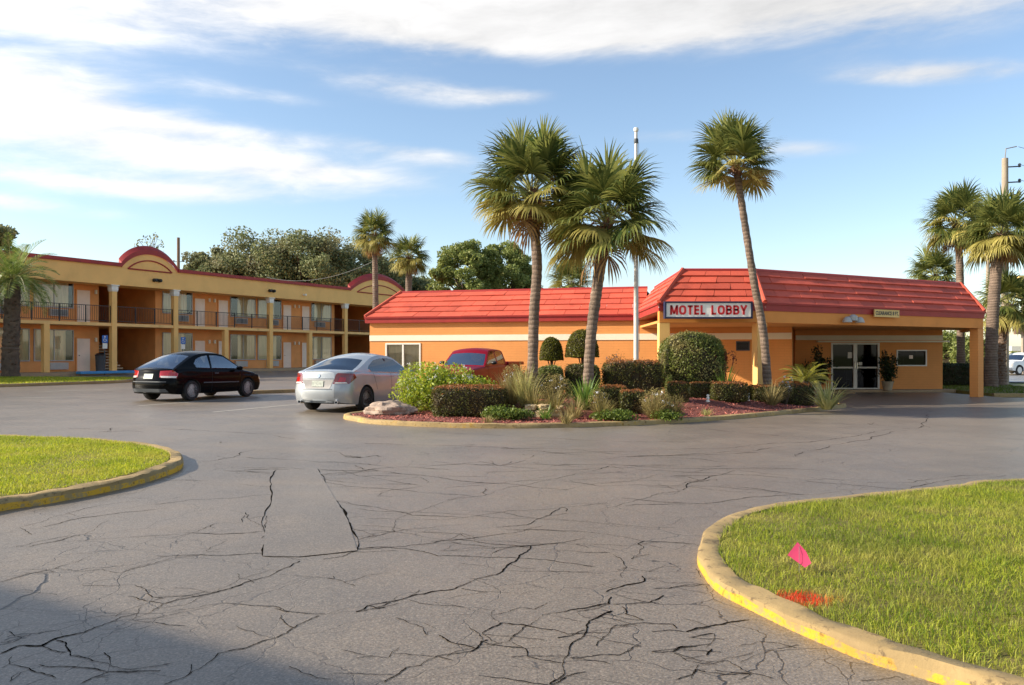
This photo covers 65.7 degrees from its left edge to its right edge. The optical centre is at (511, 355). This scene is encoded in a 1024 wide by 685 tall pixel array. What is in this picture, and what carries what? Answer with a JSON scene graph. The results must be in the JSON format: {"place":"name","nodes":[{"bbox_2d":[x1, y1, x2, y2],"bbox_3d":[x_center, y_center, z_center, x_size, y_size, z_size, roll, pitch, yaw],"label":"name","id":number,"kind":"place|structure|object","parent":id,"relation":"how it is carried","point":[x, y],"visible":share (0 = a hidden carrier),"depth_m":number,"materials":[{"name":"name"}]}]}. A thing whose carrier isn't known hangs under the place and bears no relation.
{"place":"outdoors","nodes":[
{"label":"outdoors","id":0,"kind":"place"},
{"bbox_2d":[0,434,171,496],"bbox_3d":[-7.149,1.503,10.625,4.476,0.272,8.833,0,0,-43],"label":"lawn","id":1,"kind":"structure","parent":0,"point":[70,463],"depth_m":10.24,"materials":[{"name":"plant"}]},
{"bbox_2d":[0,370,1023,684],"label":"parking lot","id":2,"kind":"structure","parent":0,"point":[956,438],"depth_m":6.60,"materials":[{"name":"grey asphalt"}]},
{"bbox_2d":[0,377,132,386],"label":"lawn kerb","id":3,"kind":"structure","parent":2,"relation":"on","point":[63,383],"depth_m":34.81,"materials":[{"name":"concrete"}]},
{"bbox_2d":[0,434,182,510],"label":"lawn kerb","id":4,"kind":"structure","parent":2,"relation":"on","point":[173,464],"depth_m":8.87,"materials":[{"name":"yellow concrete"}]},
{"bbox_2d":[76,370,134,373],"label":"blue kerb","id":5,"kind":"structure","parent":2,"relation":"on","point":[102,372],"depth_m":47.59,"materials":[{"name":"paint"}]},
{"bbox_2d":[132,351,259,400],"bbox_3d":[-10.300,0.633,26.200,2.184,1.562,4.452,0,0,21],"label":"parked car","id":6,"kind":"object","parent":2,"relation":"on","point":[186,375],"visible":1,"depth_m":25.17,"materials":[{"name":"black paint"}]},
{"bbox_2d":[263,469,356,556],"bbox_3d":[-2.187,1.542,8.430,0.733,0.008,4.798,0,0,-15],"label":"asphalt patch","id":7,"kind":"object","parent":2,"relation":"on","point":[306,516],"visible":1,"depth_m":7.47,"materials":[{"name":"grey asphalt"}]},
{"bbox_2d":[295,353,422,410],"bbox_3d":[-4.200,0.703,22.600,2.180,1.542,4.800,0,0,19],"label":"parked car","id":8,"kind":"object","parent":2,"relation":"on","point":[361,381],"visible":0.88,"depth_m":20.83,"materials":[{"name":"silver metal"}]},
{"bbox_2d":[350,205,397,308],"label":"fan palm","id":9,"kind":"object","parent":2,"relation":"on","point":[375,244],"visible":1,"depth_m":45.65,"materials":[{"name":"green plant"}]},
{"bbox_2d":[383,234,432,290],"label":"fan palm","id":10,"kind":"object","parent":2,"relation":"on","point":[407,266],"visible":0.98,"depth_m":49.70,"materials":[{"name":"green plant"}]},
{"bbox_2d":[431,348,523,384],"bbox_3d":[-1.257,0.596,28.733,2.220,1.733,5.036,0,0,21],"label":"pickup truck","id":11,"kind":"object","parent":2,"relation":"on","point":[486,362],"visible":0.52,"depth_m":27.90,"materials":[{"name":"red paint"}]},
{"bbox_2d":[0,411,1017,684],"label":"asphalt cracks","id":12,"kind":"object","parent":2,"relation":"on","point":[448,589],"visible":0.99,"depth_m":5.05,"materials":[{"name":"black asphalt"}]},
{"bbox_2d":[343,401,845,428],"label":"island kerb","id":13,"kind":"structure","parent":2,"relation":"on","point":[350,417],"depth_m":17.30,"materials":[{"name":"yellow concrete"}]},
{"bbox_2d":[351,393,837,422],"bbox_3d":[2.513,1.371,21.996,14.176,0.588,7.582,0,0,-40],"label":"mulch bed","id":14,"kind":"object","parent":2,"relation":"on","point":[717,404],"visible":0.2,"depth_m":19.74,"materials":[{"name":"red wood"}]},
{"bbox_2d":[363,400,417,414],"bbox_3d":[-2.959,1.333,19.107,1.224,0.502,1.057,0,0,-32],"label":"boulder","id":15,"kind":"object","parent":14,"relation":"on","point":[392,407],"visible":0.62,"depth_m":18.79,"materials":[{"name":"beige stone"}]},
{"bbox_2d":[388,361,497,411],"bbox_3d":[-1.654,0.789,19.824,2.871,1.325,1.942,0,0,0],"label":"flowering shrub","id":16,"kind":"object","parent":14,"relation":"on","point":[418,385],"visible":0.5,"depth_m":19.62,"materials":[{"name":"green plant"}]},
{"bbox_2d":[425,382,510,416],"bbox_3d":[-1.013,1.092,18.841,2.035,0.899,1.477,0,0,0],"label":"clipped hedge","id":17,"kind":"object","parent":14,"relation":"on","point":[460,400],"visible":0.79,"depth_m":18.26,"materials":[{"name":"green plant"}]},
{"bbox_2d":[480,404,535,420],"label":"ground cover","id":18,"kind":"object","parent":14,"relation":"on","point":[511,413],"visible":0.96,"depth_m":17.55,"materials":[{"name":"green plant"}]},
{"bbox_2d":[491,368,528,405],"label":"grass clump","id":19,"kind":"object","parent":14,"relation":"on","point":[511,397],"visible":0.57,"depth_m":19.72,"materials":[{"name":"plant"}]},
{"bbox_2d":[501,363,543,387],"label":"twiggy shrub","id":20,"kind":"object","parent":14,"relation":"on","point":[525,372],"visible":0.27,"depth_m":20.98,"materials":[{"name":"beige plant"}]},
{"bbox_2d":[504,361,544,407],"bbox_3d":[0.315,0.703,19.629,1.190,1.184,1.412,0,0,13],"label":"grass clump","id":21,"kind":"object","parent":14,"relation":"on","point":[523,385],"visible":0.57,"depth_m":19.46,"materials":[{"name":"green plant"}]},
{"bbox_2d":[461,112,593,396],"bbox_3d":[0.490,-2.531,20.991,3.748,7.543,3.573,0,0,24],"label":"fan palm","id":22,"kind":"object","parent":14,"relation":"on","point":[539,156],"visible":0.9,"depth_m":20.56,"materials":[{"name":"green plant"}]},
{"bbox_2d":[510,380,549,411],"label":"wispy plant","id":23,"kind":"object","parent":14,"relation":"on","point":[530,400],"visible":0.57,"depth_m":18.75,"materials":[{"name":"green plant"}]},
{"bbox_2d":[539,336,563,364],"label":"topiary","id":24,"kind":"object","parent":14,"relation":"on","point":[551,350],"visible":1,"depth_m":23.16,"materials":[{"name":"green plant"}]},
{"bbox_2d":[538,364,565,393],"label":"hedge","id":25,"kind":"object","parent":14,"relation":"on","point":[547,369],"visible":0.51,"depth_m":21.46,"materials":[{"name":"green plant"}]},
{"bbox_2d":[536,388,569,413],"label":"wispy plant","id":26,"kind":"object","parent":14,"relation":"on","point":[553,404],"visible":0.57,"depth_m":18.48,"materials":[{"name":"beige plant"}]},
{"bbox_2d":[538,372,573,404],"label":"twiggy shrub","id":27,"kind":"object","parent":14,"relation":"on","point":[558,387],"visible":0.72,"depth_m":19.54,"materials":[{"name":"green plant"}]},
{"bbox_2d":[559,395,590,418],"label":"wispy plant","id":28,"kind":"object","parent":14,"relation":"on","point":[577,412],"visible":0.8,"depth_m":17.99,"materials":[{"name":"beige plant"}]},
{"bbox_2d":[564,329,599,363],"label":"topiary","id":29,"kind":"object","parent":14,"relation":"on","point":[575,347],"visible":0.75,"depth_m":22.89,"materials":[{"name":"green plant"}]},
{"bbox_2d":[563,361,601,393],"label":"hedge","id":30,"kind":"object","parent":14,"relation":"on","point":[574,372],"visible":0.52,"depth_m":21.67,"materials":[{"name":"green plant"}]},
{"bbox_2d":[563,371,601,409],"bbox_3d":[1.696,0.851,19.187,1.238,0.946,1.353,0,0,-19],"label":"strappy plant","id":31,"kind":"object","parent":14,"relation":"on","point":[584,394],"visible":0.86,"depth_m":19.07,"materials":[{"name":"green plant"}]},
{"bbox_2d":[585,395,617,418],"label":"wispy plant","id":32,"kind":"object","parent":14,"relation":"on","point":[596,407],"visible":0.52,"depth_m":17.80,"materials":[{"name":"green plant"}]},
{"bbox_2d":[525,136,678,390],"bbox_3d":[2.329,-2.175,20.155,4.018,6.926,3.992,0,0,0],"label":"fan palm","id":33,"kind":"object","parent":14,"relation":"on","point":[599,187],"visible":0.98,"depth_m":19.69,"materials":[{"name":"green plant"}]},
{"bbox_2d":[597,384,626,408],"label":"clipped hedge","id":34,"kind":"object","parent":14,"relation":"on","point":[612,390],"visible":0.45,"depth_m":19.13,"materials":[{"name":"green plant"}]},
{"bbox_2d":[589,407,640,420],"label":"ground cover","id":35,"kind":"object","parent":14,"relation":"on","point":[619,415],"visible":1,"depth_m":17.54,"materials":[{"name":"green plant"}]},
{"bbox_2d":[618,388,645,412],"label":"clipped hedge","id":36,"kind":"object","parent":14,"relation":"on","point":[626,396],"visible":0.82,"depth_m":18.83,"materials":[{"name":"green plant"}]},
{"bbox_2d":[600,357,664,394],"bbox_3d":[3.372,0.642,22.300,1.890,1.157,1.133,0,0,0],"label":"clipped hedge","id":37,"kind":"object","parent":14,"relation":"on","point":[646,374],"visible":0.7,"depth_m":21.85,"materials":[{"name":"green plant"}]},
{"bbox_2d":[634,127,638,359],"bbox_3d":[3.535,-2.697,22.600,0.150,7.594,0.148,0,0,-31],"label":"flagpole","id":38,"kind":"object","parent":14,"relation":"on","point":[636,322],"visible":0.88,"depth_m":22.54,"materials":[{"name":"metal"}]},
{"bbox_2d":[631,388,676,418],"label":"wispy plant","id":39,"kind":"object","parent":14,"relation":"on","point":[654,404],"visible":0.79,"depth_m":18.02,"materials":[{"name":"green plant"}]},
{"bbox_2d":[639,387,684,416],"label":"twiggy shrub","id":40,"kind":"object","parent":14,"relation":"on","point":[667,398],"visible":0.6,"depth_m":18.26,"materials":[{"name":"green plant"}]},
{"bbox_2d":[650,408,685,421],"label":"ground cover","id":41,"kind":"object","parent":14,"relation":"on","point":[665,415],"visible":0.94,"depth_m":17.88,"materials":[{"name":"green plant"}]},
{"bbox_2d":[665,380,689,401],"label":"clipped hedge","id":42,"kind":"object","parent":14,"relation":"on","point":[676,388],"visible":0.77,"depth_m":20.33,"materials":[{"name":"green plant"}]},
{"bbox_2d":[657,330,729,388],"bbox_3d":[5.266,0.347,23.244,2.009,2.184,2.025,0,0,0],"label":"dome shrub","id":43,"kind":"object","parent":14,"relation":"on","point":[690,356],"visible":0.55,"depth_m":22.50,"materials":[{"name":"green plant"}]},
{"bbox_2d":[689,381,711,398],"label":"clipped hedge","id":44,"kind":"object","parent":14,"relation":"on","point":[700,389],"visible":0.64,"depth_m":21.42,"materials":[{"name":"green plant"}]},
{"bbox_2d":[714,350,744,381],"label":"spiked plant","id":45,"kind":"object","parent":14,"relation":"on","point":[725,377],"visible":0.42,"depth_m":22.57,"materials":[{"name":"green plant"}]},
{"bbox_2d":[709,380,750,402],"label":"clipped hedge","id":46,"kind":"object","parent":14,"relation":"on","point":[732,391],"visible":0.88,"depth_m":21.05,"materials":[{"name":"green plant"}]},
{"bbox_2d":[683,108,786,384],"bbox_3d":[6.641,-2.943,23.597,3.121,8.925,3.200,0,0,0],"label":"fan palm","id":47,"kind":"object","parent":14,"relation":"on","point":[731,138],"visible":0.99,"depth_m":23.49,"materials":[{"name":"green plant"}]},
{"bbox_2d":[748,384,782,402],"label":"clipped hedge","id":48,"kind":"object","parent":14,"relation":"on","point":[755,394],"visible":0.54,"depth_m":22.25,"materials":[{"name":"green plant"}]},
{"bbox_2d":[752,382,788,405],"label":"wispy plant","id":49,"kind":"object","parent":14,"relation":"on","point":[771,400],"visible":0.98,"depth_m":21.80,"materials":[{"name":"green plant"}]},
{"bbox_2d":[779,375,793,403],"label":"twiggy shrub","id":50,"kind":"object","parent":14,"relation":"on","point":[785,397],"visible":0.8,"depth_m":22.76,"materials":[{"name":"green plant"}]},
{"bbox_2d":[779,382,814,405],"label":"clipped hedge","id":51,"kind":"object","parent":14,"relation":"on","point":[796,398],"visible":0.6,"depth_m":22.93,"materials":[{"name":"green plant"}]},
{"bbox_2d":[777,362,836,388],"bbox_3d":[8.898,0.878,24.103,1.755,1.374,1.747,0,0,0],"label":"cycad","id":52,"kind":"object","parent":14,"relation":"on","point":[805,377],"visible":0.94,"depth_m":23.97,"materials":[{"name":"green plant"}]},
{"bbox_2d":[800,380,855,409],"bbox_3d":[8.562,1.013,21.599,1.813,0.924,1.723,0,0,0],"label":"pale yucca","id":53,"kind":"object","parent":14,"relation":"on","point":[824,402],"visible":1,"depth_m":21.46,"materials":[{"name":"green plant"}]},
{"bbox_2d":[697,478,1023,684],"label":"lawn kerb","id":54,"kind":"structure","parent":2,"relation":"on","point":[722,578],"depth_m":4.30,"materials":[{"name":"yellow concrete"}]},
{"bbox_2d":[0,0,1023,345],"label":"sky","id":55,"kind":"structure","parent":0,"point":[122,122],"materials":[{"name":"blue"}]},
{"bbox_2d":[712,478,1023,676],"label":"lawn","id":56,"kind":"structure","parent":0,"point":[921,646],"depth_m":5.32,"materials":[{"name":"plant"}]},
{"bbox_2d":[788,542,810,566],"bbox_3d":[1.942,1.400,5.358,0.160,0.280,0.025,0,0,38],"label":"marker flag","id":57,"kind":"object","parent":56,"relation":"on","point":[798,553],"visible":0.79,"depth_m":5.36,"materials":[{"name":"pink plastic"}]},
{"bbox_2d":[943,382,1023,397],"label":"lawn","id":58,"kind":"structure","parent":0,"point":[968,392],"depth_m":32.59,"materials":[{"name":"plant"}]},
{"bbox_2d":[904,244,964,283],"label":"fan palm","id":59,"kind":"object","parent":58,"relation":"on","point":[938,261],"visible":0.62,"depth_m":49.39,"materials":[{"name":"green plant"}]},
{"bbox_2d":[943,330,956,362],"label":"bush","id":60,"kind":"object","parent":58,"relation":"on","point":[947,349],"visible":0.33,"depth_m":45.52,"materials":[{"name":"green plant"}]},
{"bbox_2d":[915,176,990,362],"bbox_3d":[22.287,-3.703,39.989,4.058,10.510,4.087,0,0,0],"label":"fan palm","id":61,"kind":"object","parent":58,"relation":"on","point":[956,199],"visible":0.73,"depth_m":39.66,"materials":[{"name":"green plant"}]},
{"bbox_2d":[943,362,969,385],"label":"clipped hedge","id":62,"kind":"object","parent":58,"relation":"on","point":[957,374],"visible":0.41,"depth_m":37.76,"materials":[{"name":"green plant"}]},
{"bbox_2d":[950,324,985,381],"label":"bush","id":63,"kind":"object","parent":58,"relation":"on","point":[967,348],"visible":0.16,"depth_m":43.83,"materials":[{"name":"green plant"}]},
{"bbox_2d":[953,181,1023,386],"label":"fan palm","id":64,"kind":"object","parent":58,"relation":"on","point":[998,247],"visible":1,"depth_m":36.25,"materials":[{"name":"green plant"}]},
{"bbox_2d":[972,266,1023,385],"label":"fan palm","id":65,"kind":"object","parent":58,"relation":"on","point":[1011,315],"visible":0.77,"depth_m":37.58,"materials":[{"name":"green plant"}]},
{"bbox_2d":[1009,382,1023,385],"bbox_3d":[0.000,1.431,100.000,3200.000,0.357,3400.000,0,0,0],"label":"ground","id":66,"kind":"structure","parent":0,"point":[1017,383],"depth_m":45.14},
{"bbox_2d":[0,224,20,250],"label":"oak tree","id":67,"kind":"object","parent":66,"relation":"on","point":[13,232],"visible":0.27,"depth_m":68.68,"materials":[{"name":"green plant"}]},
{"bbox_2d":[0,246,404,376],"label":"motel building","id":68,"kind":"structure","parent":66,"relation":"on","point":[139,306],"depth_m":55.16,"materials":[{"name":"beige paint"}]},
{"bbox_2d":[0,328,29,361],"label":"window","id":69,"kind":"structure","parent":68,"relation":"in","point":[24,346],"depth_m":46.21,"materials":[{"name":"glass"}]},
{"bbox_2d":[33,329,73,360],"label":"window","id":70,"kind":"structure","parent":68,"relation":"in","point":[61,340],"depth_m":47.90,"materials":[{"name":"glass"}]},
{"bbox_2d":[33,281,73,308],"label":"window","id":71,"kind":"structure","parent":68,"relation":"in","point":[66,291],"depth_m":47.95,"materials":[{"name":"glass"}]},
{"bbox_2d":[77,338,89,370],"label":"door","id":72,"kind":"structure","parent":68,"relation":"in","point":[83,345],"depth_m":49.25,"materials":[{"name":"silver metal"}]},
{"bbox_2d":[77,290,89,321],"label":"door","id":73,"kind":"structure","parent":68,"relation":"in","point":[83,296],"depth_m":49.25,"materials":[{"name":"silver metal"}]},
{"bbox_2d":[95,353,105,370],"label":"trash bin","id":74,"kind":"object","parent":68,"relation":"on","point":[99,361],"visible":0.84,"depth_m":48.92,"materials":[{"name":"grey plastic"}]},
{"bbox_2d":[162,332,192,355],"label":"window","id":75,"kind":"structure","parent":68,"relation":"in","point":[166,336],"depth_m":55.16,"materials":[{"name":"beige glass"}]},
{"bbox_2d":[162,291,192,314],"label":"window","id":76,"kind":"structure","parent":68,"relation":"in","point":[185,300],"depth_m":55.29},
{"bbox_2d":[195,298,204,325],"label":"door","id":77,"kind":"structure","parent":68,"relation":"in","point":[199,303],"depth_m":56.59,"materials":[{"name":"silver metal"}]},
{"bbox_2d":[219,300,227,326],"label":"door","id":78,"kind":"structure","parent":68,"relation":"in","point":[223,305],"depth_m":58.39,"materials":[{"name":"silver metal"}]},
{"bbox_2d":[230,334,255,359],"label":"window","id":79,"kind":"structure","parent":68,"relation":"in","point":[242,347],"depth_m":59.95,"materials":[{"name":"beige glass"}]},
{"bbox_2d":[230,296,255,317],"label":"window","id":80,"kind":"structure","parent":68,"relation":"in","point":[245,305],"depth_m":59.96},
{"bbox_2d":[258,335,281,359],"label":"window","id":81,"kind":"structure","parent":68,"relation":"in","point":[262,339],"depth_m":61.97,"materials":[{"name":"beige glass"}]},
{"bbox_2d":[258,298,281,318],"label":"window","id":82,"kind":"structure","parent":68,"relation":"in","point":[262,305],"depth_m":61.97,"materials":[{"name":"beige glass"}]},
{"bbox_2d":[284,342,290,367],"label":"door","id":83,"kind":"structure","parent":68,"relation":"in","point":[287,345],"depth_m":63.80,"materials":[{"name":"silver metal"}]},
{"bbox_2d":[311,303,331,321],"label":"window","id":84,"kind":"structure","parent":68,"relation":"in","point":[318,310],"depth_m":67.09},
{"bbox_2d":[312,336,331,359],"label":"window","id":85,"kind":"structure","parent":68,"relation":"in","point":[321,346],"depth_m":67.09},
{"bbox_2d":[181,247,242,274],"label":"oak tree","id":86,"kind":"object","parent":66,"relation":"on","point":[196,261],"visible":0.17,"depth_m":93.72,"materials":[{"name":"green plant"}]},
{"bbox_2d":[201,225,307,281],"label":"oak tree","id":87,"kind":"object","parent":66,"relation":"on","point":[229,265],"visible":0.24,"depth_m":93.57,"materials":[{"name":"green plant"}]},
{"bbox_2d":[233,226,356,286],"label":"oak tree","id":88,"kind":"object","parent":66,"relation":"on","point":[316,247],"visible":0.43,"depth_m":92.91,"materials":[{"name":"green plant"}]},
{"bbox_2d":[288,236,402,285],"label":"oak tree","id":89,"kind":"object","parent":66,"relation":"on","point":[383,262],"visible":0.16,"depth_m":96.87,"materials":[{"name":"green plant"}]},
{"bbox_2d":[402,275,443,290],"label":"oak tree","id":90,"kind":"object","parent":66,"relation":"on","point":[425,282],"visible":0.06,"depth_m":105.30,"materials":[{"name":"green plant"}]},
{"bbox_2d":[425,238,503,290],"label":"broadleaf tree","id":91,"kind":"object","parent":66,"relation":"on","point":[452,260],"visible":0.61,"depth_m":79.93,"materials":[{"name":"green plant"}]},
{"bbox_2d":[473,240,542,306],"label":"broadleaf tree","id":92,"kind":"object","parent":66,"relation":"on","point":[515,272],"visible":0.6,"depth_m":81.95,"materials":[{"name":"green plant"}]},
{"bbox_2d":[544,259,592,287],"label":"broadleaf tree","id":93,"kind":"object","parent":66,"relation":"on","point":[571,278],"visible":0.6,"depth_m":51.67,"materials":[{"name":"green plant"}]},
{"bbox_2d":[363,267,985,396],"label":"lobby building","id":94,"kind":"structure","parent":66,"relation":"on","point":[832,315],"depth_m":31.35,"materials":[{"name":"paint"}]},
{"bbox_2d":[385,343,420,373],"bbox_3d":[-4.562,0.145,33.477,1.580,1.310,0.240,0,0,14],"label":"window","id":95,"kind":"structure","parent":94,"relation":"in","point":[403,353],"depth_m":33.53,"materials":[{"name":"white glass"}]},
{"bbox_2d":[663,301,752,318],"bbox_3d":[5.950,-1.370,24.105,2.660,0.520,0.230,0,0,0],"label":"motel sign","id":96,"kind":"object","parent":94,"relation":"attached to","point":[707,309],"visible":1,"depth_m":24.02,"materials":[{"name":"white plastic"}]},
{"bbox_2d":[800,344,836,390],"bbox_3d":[12.668,0.492,33.021,1.296,1.959,1.526,0,0,43],"label":"potted plant","id":97,"kind":"object","parent":94,"relation":"on","point":[820,360],"visible":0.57,"depth_m":32.81,"materials":[{"name":"green plant"}]},
{"bbox_2d":[831,343,879,389],"bbox_3d":[14.705,0.470,34.003,2.070,2.000,0.194,0,0,0],"label":"entrance door","id":98,"kind":"structure","parent":94,"relation":"in","point":[857,367],"depth_m":34.05,"materials":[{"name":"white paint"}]},
{"bbox_2d":[874,309,899,317],"bbox_3d":[12.627,-1.405,26.734,1.240,0.250,0.049,0,0,-28],"label":"clearance sign","id":99,"kind":"object","parent":94,"relation":"attached to","point":[885,313],"visible":1,"depth_m":26.69,"materials":[{"name":"beige metal"}]},
{"bbox_2d":[875,350,900,390],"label":"potted plant","id":100,"kind":"object","parent":94,"relation":"on","point":[888,370],"visible":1,"depth_m":33.06,"materials":[{"name":"green plant"}]},
{"bbox_2d":[896,350,926,365],"bbox_3d":[17.120,0.120,34.038,1.300,0.700,0.125,0,0,0],"label":"window","id":101,"kind":"structure","parent":94,"relation":"in","point":[907,357],"depth_m":34.05,"materials":[{"name":"black glass"}]},
{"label":"pavement","id":102,"kind":"structure","parent":0,"visible":0},
{"bbox_2d":[1001,146,1020,383],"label":"utility pole","id":103,"kind":"object","parent":102,"relation":"on","point":[1004,174],"visible":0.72,"depth_m":40.88,"materials":[{"name":"metal"}]},
{"bbox_2d":[1009,352,1023,374],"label":"pickup truck","id":104,"kind":"object","parent":102,"relation":"on","point":[1016,363],"visible":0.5,"depth_m":60.73,"materials":[{"name":"white paint"}]},
{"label":"lawn","id":105,"kind":"structure","parent":0,"visible":0},
{"bbox_2d":[0,232,60,376],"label":"feather palm","id":106,"kind":"object","parent":105,"relation":"on","point":[13,277],"visible":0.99,"depth_m":40.36,"materials":[{"name":"green plant"}]},
{"bbox_2d":[0,376,132,383],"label":"lawn grass","id":107,"kind":"structure","parent":105,"relation":"on","point":[20,379],"depth_m":37.41,"materials":[{"name":"green plant"}]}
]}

